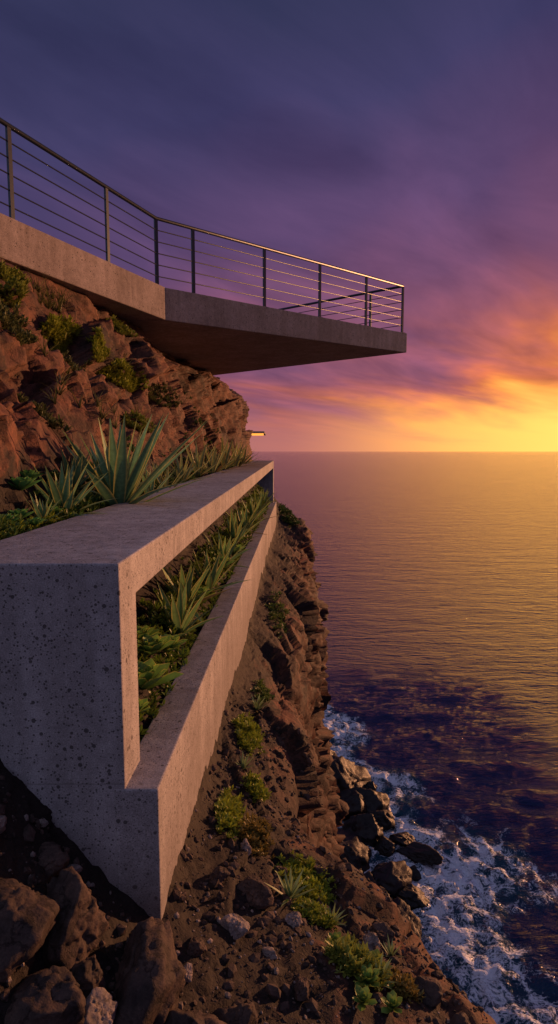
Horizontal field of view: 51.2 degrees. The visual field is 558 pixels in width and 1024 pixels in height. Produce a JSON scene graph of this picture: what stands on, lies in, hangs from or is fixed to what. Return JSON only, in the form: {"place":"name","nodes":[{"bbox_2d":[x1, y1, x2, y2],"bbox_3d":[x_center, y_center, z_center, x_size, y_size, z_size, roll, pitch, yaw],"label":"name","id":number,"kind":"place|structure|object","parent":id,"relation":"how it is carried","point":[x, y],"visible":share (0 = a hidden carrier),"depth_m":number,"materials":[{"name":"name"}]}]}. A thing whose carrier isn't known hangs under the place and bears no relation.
{"place":"outdoors","nodes":[
{"label":"outdoors","id":0,"kind":"place"},
{"bbox_2d":[0,258,495,1023],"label":"cliff terrain","id":1,"kind":"structure","parent":0,"point":[290,668],"depth_m":4.95,"materials":[{"name":"brown stone"}]},
{"bbox_2d":[0,815,6,833],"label":"stone","id":2,"kind":"object","parent":1,"relation":"on","point":[3,820],"visible":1,"depth_m":2.35,"materials":[{"name":"grey stone"}]},
{"bbox_2d":[0,878,62,984],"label":"boulder","id":3,"kind":"object","parent":1,"relation":"on","point":[28,915],"visible":1,"depth_m":2.06,"materials":[{"name":"brown stone"}]},
{"bbox_2d":[39,818,48,826],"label":"stone","id":4,"kind":"object","parent":1,"relation":"on","point":[44,822],"visible":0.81,"depth_m":2.56,"materials":[{"name":"stone"}]},
{"bbox_2d":[4,965,85,1023],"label":"boulder","id":5,"kind":"object","parent":1,"relation":"on","point":[52,994],"visible":0.97,"depth_m":1.93,"materials":[{"name":"brown stone"}]},
{"bbox_2d":[24,492,68,523],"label":"agave plant","id":6,"kind":"object","parent":1,"relation":"on","point":[40,509],"visible":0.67,"depth_m":3.96,"materials":[{"name":"green plant"}]},
{"bbox_2d":[36,841,69,881],"bbox_3d":[-0.975,1.496,2.488,0.139,0.127,0.149,-4,7,-31],"label":"boulder","id":7,"kind":"object","parent":1,"relation":"on","point":[54,860],"visible":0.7,"depth_m":2.46,"materials":[{"name":"brown stone"}]},
{"bbox_2d":[28,456,115,514],"bbox_3d":[-1.651,-0.196,4.389,0.823,0.486,0.748,-4,7,-36],"label":"agave plant","id":8,"kind":"object","parent":1,"relation":"on","point":[61,489],"visible":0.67,"depth_m":4.33,"materials":[{"name":"green plant"}]},
{"bbox_2d":[67,864,82,873],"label":"stone","id":9,"kind":"object","parent":1,"relation":"on","point":[77,868],"visible":0.31,"depth_m":2.54,"materials":[{"name":"stone"}]},
{"bbox_2d":[42,866,108,971],"bbox_3d":[-0.842,1.621,2.275,0.275,0.349,0.298,-16,-2,2],"label":"boulder","id":10,"kind":"object","parent":1,"relation":"on","point":[78,930],"visible":0.75,"depth_m":2.24,"materials":[{"name":"brown stone"}]},
{"bbox_2d":[0,245,152,428],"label":"dry grass tufts","id":11,"kind":"object","parent":1,"relation":"on","point":[59,308],"visible":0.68,"depth_m":6.60,"materials":[{"name":"brown plant"}]},
{"bbox_2d":[0,259,155,432],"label":"yellow sedum","id":12,"kind":"object","parent":1,"relation":"on","point":[16,280],"visible":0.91,"depth_m":6.61,"materials":[{"name":"green plant"}]},
{"bbox_2d":[60,446,110,494],"bbox_3d":[-1.722,-0.368,4.871,0.745,0.429,0.701,0,6,0],"label":"agave plant","id":13,"kind":"object","parent":1,"relation":"on","point":[78,467],"visible":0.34,"depth_m":4.77,"materials":[{"name":"green plant"}]},
{"bbox_2d":[71,954,105,998],"bbox_3d":[-0.718,1.756,2.192,0.114,0.182,0.172,0,6,0],"label":"boulder","id":14,"kind":"object","parent":1,"relation":"on","point":[87,973],"visible":0.66,"depth_m":2.15,"materials":[{"name":"brown stone"}]},
{"bbox_2d":[0,300,180,431],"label":"scrub patch","id":15,"kind":"object","parent":1,"relation":"on","point":[17,329],"visible":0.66,"depth_m":5.66,"materials":[{"name":"green plant"}]},
{"bbox_2d":[38,312,149,392],"bbox_3d":[-2.369,-2.166,8.012,0.637,0.902,2.346,2,6,22],"label":"yellow sedum","id":16,"kind":"object","parent":1,"relation":"on","point":[58,327],"visible":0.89,"depth_m":7.69,"materials":[{"name":"green plant"}]},
{"bbox_2d":[84,987,117,1023],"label":"boulder","id":17,"kind":"object","parent":1,"relation":"on","point":[101,1005],"visible":0.85,"depth_m":2.08,"materials":[{"name":"stone"}]},
{"bbox_2d":[0,392,232,538],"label":"succulent groundcover","id":18,"kind":"object","parent":1,"relation":"on","point":[88,499],"visible":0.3,"depth_m":4.61,"materials":[{"name":"green plant"}]},
{"bbox_2d":[121,936,129,958],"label":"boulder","id":19,"kind":"object","parent":1,"relation":"on","point":[126,941],"visible":0.05,"depth_m":2.48,"materials":[{"name":"brown stone"}]},
{"bbox_2d":[0,460,275,919],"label":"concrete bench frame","id":20,"kind":"object","parent":1,"relation":"on","point":[98,778],"visible":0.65,"depth_m":2.67,"materials":[{"name":"grey concrete"}]},
{"bbox_2d":[0,508,72,539],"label":"stonecrop groundcover","id":21,"kind":"object","parent":20,"relation":"on","point":[50,521],"visible":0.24,"depth_m":3.92,"materials":[{"name":"green plant"}]},
{"bbox_2d":[2,469,63,525],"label":"aeonium rosettes","id":22,"kind":"object","parent":21,"relation":"on","point":[21,483],"visible":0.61,"depth_m":3.89,"materials":[{"name":"green plant"}]},
{"bbox_2d":[62,413,215,505],"bbox_3d":[-1.396,-0.454,5.174,1.682,0.955,1.766,-4,7,-30],"label":"agave plant","id":23,"kind":"object","parent":1,"relation":"on","point":[120,482],"visible":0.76,"depth_m":5.08,"materials":[{"name":"green plant"}]},
{"bbox_2d":[112,917,186,1023],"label":"boulder","id":24,"kind":"object","parent":1,"relation":"on","point":[150,974],"visible":0.87,"depth_m":2.25,"materials":[{"name":"brown stone"}]},
{"bbox_2d":[138,465,174,494],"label":"agave plant","id":25,"kind":"object","parent":1,"relation":"on","point":[150,487],"visible":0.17,"depth_m":6.28,"materials":[{"name":"green plant"}]},
{"bbox_2d":[144,462,175,482],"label":"aloe plant","id":26,"kind":"object","parent":1,"relation":"on","point":[154,466],"visible":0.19,"depth_m":7.58,"materials":[{"name":"green plant"}]},
{"bbox_2d":[145,464,188,487],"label":"aloe plant","id":27,"kind":"object","parent":1,"relation":"on","point":[166,476],"visible":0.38,"depth_m":7.20,"materials":[{"name":"green plant"}]},
{"bbox_2d":[152,581,221,637],"bbox_3d":[-0.787,0.799,4.558,0.706,0.511,0.839,0,6,0],"label":"agave plant","id":28,"kind":"object","parent":1,"relation":"on","point":[179,618],"visible":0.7,"depth_m":4.59,"materials":[{"name":"green plant"}]},
{"bbox_2d":[168,452,207,480],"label":"aloe plant","id":29,"kind":"object","parent":1,"relation":"on","point":[180,468],"visible":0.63,"depth_m":8.42,"materials":[{"name":"green plant"}]},
{"bbox_2d":[184,962,192,982],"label":"stone","id":30,"kind":"object","parent":1,"relation":"on","point":[189,973],"visible":0.6,"depth_m":2.52,"materials":[{"name":"grey stone"}]},
{"bbox_2d":[164,1008,226,1023],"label":"boulder","id":31,"kind":"object","parent":1,"relation":"on","point":[177,1016],"visible":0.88,"depth_m":2.24,"materials":[{"name":"brown stone"}]},
{"bbox_2d":[158,559,233,621],"bbox_3d":[-0.831,0.658,5.236,0.836,0.514,0.785,0,6,0],"label":"agave plant","id":32,"kind":"object","parent":1,"relation":"on","point":[188,579],"visible":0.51,"depth_m":5.25,"materials":[{"name":"green plant"}]},
{"bbox_2d":[187,936,206,956],"bbox_3d":[-0.384,2.002,2.680,0.096,0.092,0.131,12,-6,-13],"label":"stone","id":33,"kind":"object","parent":1,"relation":"on","point":[196,946],"visible":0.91,"depth_m":2.64,"materials":[{"name":"brown stone"}]},
{"bbox_2d":[185,444,218,476],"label":"aloe plant","id":34,"kind":"object","parent":1,"relation":"on","point":[198,463],"visible":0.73,"depth_m":9.60,"materials":[{"name":"green plant"}]},
{"bbox_2d":[136,484,269,741],"bbox_3d":[-0.668,0.476,10.501,0.660,1.174,15.655,0,6,2],"label":"succulent groundcover","id":35,"kind":"object","parent":1,"relation":"on","point":[171,656],"visible":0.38,"depth_m":4.78,"materials":[{"name":"green plant"}]},
{"bbox_2d":[136,544,246,712],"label":"aeonium rosettes","id":36,"kind":"object","parent":35,"relation":"on","point":[150,641],"visible":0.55,"depth_m":3.76,"materials":[{"name":"green plant"}]},
{"bbox_2d":[0,213,406,374],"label":"cantilever deck","id":37,"kind":"structure","parent":1,"relation":"on","point":[215,335],"depth_m":10.73,"materials":[{"name":"concrete"}]},
{"bbox_2d":[0,117,403,332],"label":"deck railing","id":38,"kind":"object","parent":37,"relation":"on","point":[9,127],"visible":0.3,"depth_m":9.71,"materials":[{"name":"metal"}]},
{"bbox_2d":[203,445,227,463],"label":"aloe plant","id":39,"kind":"object","parent":1,"relation":"on","point":[210,453],"visible":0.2,"depth_m":11.39,"materials":[{"name":"green plant"}]},
{"bbox_2d":[198,441,238,473],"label":"aloe plant","id":40,"kind":"object","parent":1,"relation":"on","point":[213,459],"visible":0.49,"depth_m":10.92,"materials":[{"name":"green plant"}]},
{"bbox_2d":[209,866,229,882],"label":"stone","id":41,"kind":"object","parent":1,"relation":"on","point":[221,873],"visible":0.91,"depth_m":3.15,"materials":[{"name":"brown stone"}]},
{"bbox_2d":[189,548,252,592],"bbox_3d":[-0.771,0.621,6.180,0.829,0.498,0.884,1,6,14],"label":"agave plant","id":42,"kind":"object","parent":1,"relation":"on","point":[212,576],"visible":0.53,"depth_m":6.17,"materials":[{"name":"green plant"}]},
{"bbox_2d":[203,529,251,567],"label":"agave plant","id":43,"kind":"object","parent":1,"relation":"on","point":[224,548],"visible":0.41,"depth_m":7.51,"materials":[{"name":"green plant"}]},
{"bbox_2d":[213,784,245,840],"bbox_3d":[-0.325,1.966,3.850,0.225,0.233,0.653,0,6,0],"label":"stonecrop patch","id":44,"kind":"object","parent":1,"relation":"on","point":[229,810],"visible":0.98,"depth_m":3.77,"materials":[{"name":"green plant"}]},
{"bbox_2d":[210,435,254,469],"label":"aloe plant","id":45,"kind":"object","parent":1,"relation":"on","point":[225,457],"visible":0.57,"depth_m":12.26,"materials":[{"name":"green plant"}]},
{"bbox_2d":[218,913,249,939],"bbox_3d":[-0.228,2.061,2.909,0.157,0.118,0.131,-17,-11,2],"label":"stone","id":46,"kind":"object","parent":1,"relation":"on","point":[237,926],"visible":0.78,"depth_m":2.87,"materials":[{"name":"grey stone"}]},
{"bbox_2d":[213,509,257,543],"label":"agave plant","id":47,"kind":"object","parent":1,"relation":"on","point":[234,528],"visible":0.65,"depth_m":8.92,"materials":[{"name":"green plant"}]},
{"bbox_2d":[218,442,253,467],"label":"aloe plant","id":48,"kind":"object","parent":1,"relation":"on","point":[238,457],"visible":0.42,"depth_m":13.84,"materials":[{"name":"green plant"}]},
{"bbox_2d":[215,1002,257,1023],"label":"boulder","id":49,"kind":"object","parent":1,"relation":"on","point":[241,1013],"visible":0.82,"depth_m":2.42,"materials":[{"name":"brown stone"}]},
{"bbox_2d":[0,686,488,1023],"bbox_3d":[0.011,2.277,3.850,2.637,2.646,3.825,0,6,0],"label":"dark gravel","id":50,"kind":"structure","parent":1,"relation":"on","point":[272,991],"depth_m":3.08,"materials":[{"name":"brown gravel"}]},
{"bbox_2d":[236,752,253,768],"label":"agave plant","id":51,"kind":"object","parent":1,"relation":"on","point":[243,763],"visible":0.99,"depth_m":4.55,"materials":[{"name":"green plant"}]},
{"bbox_2d":[231,444,259,463],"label":"aloe plant","id":52,"kind":"object","parent":1,"relation":"on","point":[243,459],"visible":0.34,"depth_m":15.78,"materials":[{"name":"green plant"}]},
{"bbox_2d":[240,838,251,855],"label":"stone","id":53,"kind":"object","parent":1,"relation":"on","point":[244,844],"visible":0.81,"depth_m":3.51,"materials":[{"name":"stone"}]},
{"bbox_2d":[225,504,269,534],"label":"agave plant","id":54,"kind":"object","parent":1,"relation":"on","point":[241,516],"visible":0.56,"depth_m":10.41,"materials":[{"name":"green plant"}]},
{"bbox_2d":[231,711,267,756],"bbox_3d":[-0.260,1.915,5.070,0.329,0.286,0.782,0,6,0],"label":"stonecrop patch","id":55,"kind":"object","parent":1,"relation":"on","point":[250,740],"visible":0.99,"depth_m":4.97,"materials":[{"name":"green plant"}]},
{"bbox_2d":[235,811,275,858],"bbox_3d":[-0.164,2.059,3.737,0.291,0.213,0.458,0,6,0],"label":"stonecrop patch","id":56,"kind":"object","parent":1,"relation":"on","point":[254,829],"visible":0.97,"depth_m":3.67,"materials":[{"name":"green plant"}]},
{"bbox_2d":[237,874,273,909],"bbox_3d":[-0.137,2.092,3.204,0.238,0.137,0.164,9,3,24],"label":"stone","id":57,"kind":"object","parent":1,"relation":"on","point":[257,890],"visible":0.94,"depth_m":3.16,"materials":[{"name":"brown stone"}]},
{"bbox_2d":[240,769,271,802],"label":"stonecrop patch","id":58,"kind":"object","parent":1,"relation":"on","point":[254,783],"visible":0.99,"depth_m":4.31,"materials":[{"name":"green plant"}]},
{"bbox_2d":[240,498,275,521],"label":"agave plant","id":59,"kind":"object","parent":1,"relation":"on","point":[253,511],"visible":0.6,"depth_m":12.23,"materials":[{"name":"green plant"}]},
{"bbox_2d":[252,431,265,435],"bbox_3d":[-3.475,-5.330,40.143,5.050,0.310,5.040,0,6,0],"label":"lit terrace ledge","id":60,"kind":"object","parent":1,"relation":"attached to","point":[258,433],"visible":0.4,"depth_m":37.66,"materials":[{"name":"concrete"}]},
{"bbox_2d":[251,694,268,711],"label":"agave plant","id":61,"kind":"object","parent":1,"relation":"on","point":[257,705],"visible":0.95,"depth_m":5.72,"materials":[{"name":"green plant"}]},
{"bbox_2d":[249,678,274,705],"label":"stonecrop patch","id":62,"kind":"object","parent":1,"relation":"on","point":[262,689],"visible":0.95,"depth_m":6.05,"materials":[{"name":"green plant"}]},
{"bbox_2d":[248,490,277,510],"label":"agave plant","id":63,"kind":"object","parent":1,"relation":"on","point":[256,500],"visible":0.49,"depth_m":14.16,"materials":[{"name":"green plant"}]},
{"bbox_2d":[260,814,269,822],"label":"stone","id":64,"kind":"object","parent":1,"relation":"on","point":[266,817],"visible":0.28,"depth_m":3.96,"materials":[{"name":"brown stone"}]},
{"bbox_2d":[256,489,276,503],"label":"agave plant","id":65,"kind":"object","parent":1,"relation":"on","point":[265,497],"visible":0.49,"depth_m":16.40,"materials":[{"name":"green plant"}]},
{"bbox_2d":[262,946,277,959],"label":"stone","id":66,"kind":"object","parent":1,"relation":"on","point":[267,951],"visible":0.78,"depth_m":2.83,"materials":[{"name":"grey stone"}]},
{"bbox_2d":[265,591,289,638],"bbox_3d":[-0.019,1.591,9.152,0.441,0.411,1.775,0,6,0],"label":"stonecrop patch","id":67,"kind":"object","parent":1,"relation":"on","point":[278,614],"visible":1,"depth_m":9.23,"materials":[{"name":"green plant"}]},
{"bbox_2d":[273,866,287,879],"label":"stone","id":68,"kind":"object","parent":1,"relation":"on","point":[278,868],"visible":0.56,"depth_m":3.53,"materials":[{"name":"brown stone"}]},
{"bbox_2d":[274,501,301,527],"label":"scrub patch","id":69,"kind":"object","parent":1,"relation":"on","point":[287,511],"visible":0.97,"depth_m":20.11,"materials":[{"name":"green plant"}]},
{"bbox_2d":[264,868,314,908],"bbox_3d":[0.069,2.157,3.342,0.280,0.156,0.256,-4,7,-34],"label":"agave plant","id":70,"kind":"object","parent":1,"relation":"on","point":[291,890],"visible":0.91,"depth_m":3.35,"materials":[{"name":"green plant"}]},
{"bbox_2d":[285,911,302,927],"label":"stone","id":71,"kind":"object","parent":1,"relation":"on","point":[293,919],"visible":0.96,"depth_m":3.12,"materials":[{"name":"grey stone"}]},
{"bbox_2d":[294,976,308,1000],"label":"stone","id":72,"kind":"object","parent":1,"relation":"on","point":[301,987],"visible":1,"depth_m":2.67,"materials":[{"name":"brown stone"}]},
{"bbox_2d":[273,849,336,905],"bbox_3d":[0.158,2.271,3.585,0.410,0.267,0.364,0,6,0],"label":"stonecrop patch","id":73,"kind":"object","parent":1,"relation":"on","point":[322,890],"visible":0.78,"depth_m":3.59,"materials":[{"name":"green plant"}]},
{"bbox_2d":[285,893,346,931],"bbox_3d":[0.206,2.272,3.309,0.361,0.184,0.216,-2,6,-17],"label":"stonecrop patch","id":74,"kind":"object","parent":1,"relation":"on","point":[312,910],"visible":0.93,"depth_m":3.27,"materials":[{"name":"green plant"}]},
{"bbox_2d":[314,864,326,878],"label":"stone","id":75,"kind":"object","parent":1,"relation":"on","point":[320,869],"visible":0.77,"depth_m":3.67,"materials":[{"name":"brown stone"}]},
{"bbox_2d":[319,904,347,925],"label":"agave plant","id":76,"kind":"object","parent":1,"relation":"on","point":[335,917],"visible":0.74,"depth_m":3.32,"materials":[{"name":"green plant"}]},
{"bbox_2d":[322,932,393,994],"bbox_3d":[0.415,2.307,2.987,0.398,0.232,0.317,0,6,0],"label":"stonecrop patch","id":77,"kind":"object","parent":1,"relation":"on","point":[341,953],"visible":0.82,"depth_m":2.95,"materials":[{"name":"green plant"}]},
{"bbox_2d":[328,931,402,1013],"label":"aeonium rosettes","id":78,"kind":"object","parent":1,"relation":"on","point":[392,1001],"visible":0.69,"depth_m":2.83,"materials":[{"name":"green plant"}]},
{"bbox_2d":[363,932,379,950],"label":"stone","id":79,"kind":"object","parent":1,"relation":"on","point":[372,939],"visible":0.64,"depth_m":3.20,"materials":[{"name":"grey stone"}]},
{"bbox_2d":[371,922,394,942],"bbox_3d":[0.598,2.447,3.381,0.132,0.110,0.135,-4,7,-31],"label":"stone","id":80,"kind":"object","parent":1,"relation":"on","point":[381,930],"visible":0.66,"depth_m":3.36,"materials":[{"name":"brown stone"}]},
{"bbox_2d":[374,952,396,990],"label":"agave plant","id":81,"kind":"object","parent":1,"relation":"on","point":[386,965],"visible":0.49,"depth_m":2.95,"materials":[{"name":"green plant"}]},
{"bbox_2d":[380,933,403,958],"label":"agave plant","id":82,"kind":"object","parent":1,"relation":"on","point":[389,950],"visible":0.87,"depth_m":3.23,"materials":[{"name":"green plant"}]},
{"bbox_2d":[383,967,425,1003],"bbox_3d":[0.629,2.409,2.977,0.236,0.114,0.185,0,6,0],"label":"stonecrop patch","id":83,"kind":"object","parent":1,"relation":"on","point":[404,983],"visible":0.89,"depth_m":2.95,"materials":[{"name":"green plant"}]},
{"bbox_2d":[414,975,442,1006],"bbox_3d":[0.756,2.479,3.019,0.186,0.110,0.146,-1,17,25],"label":"stone","id":84,"kind":"object","parent":1,"relation":"on","point":[433,989],"visible":0.68,"depth_m":2.98,"materials":[{"name":"brown stone"}]},
{"bbox_2d":[449,1012,470,1023],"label":"stone","id":85,"kind":"object","parent":1,"relation":"on","point":[460,1018],"visible":0.99,"depth_m":2.88,"materials":[{"name":"brown stone"}]},
{"bbox_2d":[0,0,557,450],"label":"sky","id":86,"kind":"structure","parent":0,"point":[413,144],"materials":[{"name":"purple"}]},
{"bbox_2d":[251,451,557,1023],"bbox_3d":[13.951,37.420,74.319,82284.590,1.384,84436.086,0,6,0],"label":"sea","id":87,"kind":"structure","parent":0,"point":[436,576],"depth_m":117.96,"materials":[{"name":"liquid"}]},
{"bbox_2d":[330,755,370,795],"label":"sea rock","id":88,"kind":"object","parent":87,"relation":"in","point":[348,774],"visible":0.3,"depth_m":77.41,"materials":[{"name":"brown stone"}]},
{"bbox_2d":[341,790,366,820],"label":"sea rock","id":89,"kind":"object","parent":87,"relation":"in","point":[354,800],"visible":0.35,"depth_m":71.04,"materials":[{"name":"brown stone"}]},
{"bbox_2d":[337,828,371,873],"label":"sea rock","id":90,"kind":"object","parent":87,"relation":"in","point":[357,854],"visible":0.39,"depth_m":63.30,"materials":[{"name":"brown stone"}]},
{"bbox_2d":[342,813,383,847],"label":"sea rock","id":91,"kind":"object","parent":87,"relation":"in","point":[367,828],"visible":0.63,"depth_m":67.53,"materials":[{"name":"brown stone"}]},
{"bbox_2d":[339,786,389,812],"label":"sea rock","id":92,"kind":"object","parent":87,"relation":"in","point":[375,800],"visible":0.38,"depth_m":72.93,"materials":[{"name":"brown stone"}]},
{"bbox_2d":[366,781,376,790],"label":"sea rock","id":93,"kind":"object","parent":87,"relation":"in","point":[371,785],"visible":0.7,"depth_m":77.58,"materials":[{"name":"brown stone"}]},
{"bbox_2d":[364,870,389,896],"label":"sea rock","id":94,"kind":"object","parent":87,"relation":"in","point":[368,874],"visible":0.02,"depth_m":59.11,"materials":[{"name":"stone"}]},
{"bbox_2d":[368,809,394,830],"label":"sea rock","id":95,"kind":"object","parent":87,"relation":"in","point":[384,818],"visible":0.52,"depth_m":69.63,"materials":[{"name":"brown stone"}]},
{"bbox_2d":[374,836,395,856],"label":"sea rock","id":96,"kind":"object","parent":87,"relation":"in","point":[384,846],"visible":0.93,"depth_m":65.27,"materials":[{"name":"brown stone"}]},
{"bbox_2d":[371,860,412,897],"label":"sea rock","id":97,"kind":"object","parent":87,"relation":"in","point":[392,878],"visible":0.77,"depth_m":59.52,"materials":[{"name":"stone"}]},
{"bbox_2d":[389,831,415,846],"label":"sea rock","id":98,"kind":"object","parent":87,"relation":"in","point":[405,838],"visible":0.84,"depth_m":66.70,"materials":[{"name":"brown stone"}]},
{"bbox_2d":[392,897,421,938],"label":"sea rock","id":99,"kind":"object","parent":87,"relation":"in","point":[407,913],"visible":0.23,"depth_m":54.90,"materials":[{"name":"stone"}]},
{"bbox_2d":[392,884,429,908],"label":"sea rock","id":100,"kind":"object","parent":87,"relation":"in","point":[412,896],"visible":0.61,"depth_m":57.99,"materials":[{"name":"stone"}]},
{"bbox_2d":[409,865,421,881],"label":"sea rock","id":101,"kind":"object","parent":87,"relation":"in","point":[416,875],"visible":0.43,"depth_m":61.46,"materials":[{"name":"brown stone"}]},
{"bbox_2d":[396,841,443,865],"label":"sea rock","id":102,"kind":"object","parent":87,"relation":"in","point":[420,853],"visible":0.92,"depth_m":63.98,"materials":[{"name":"brown stone"}]}
]}

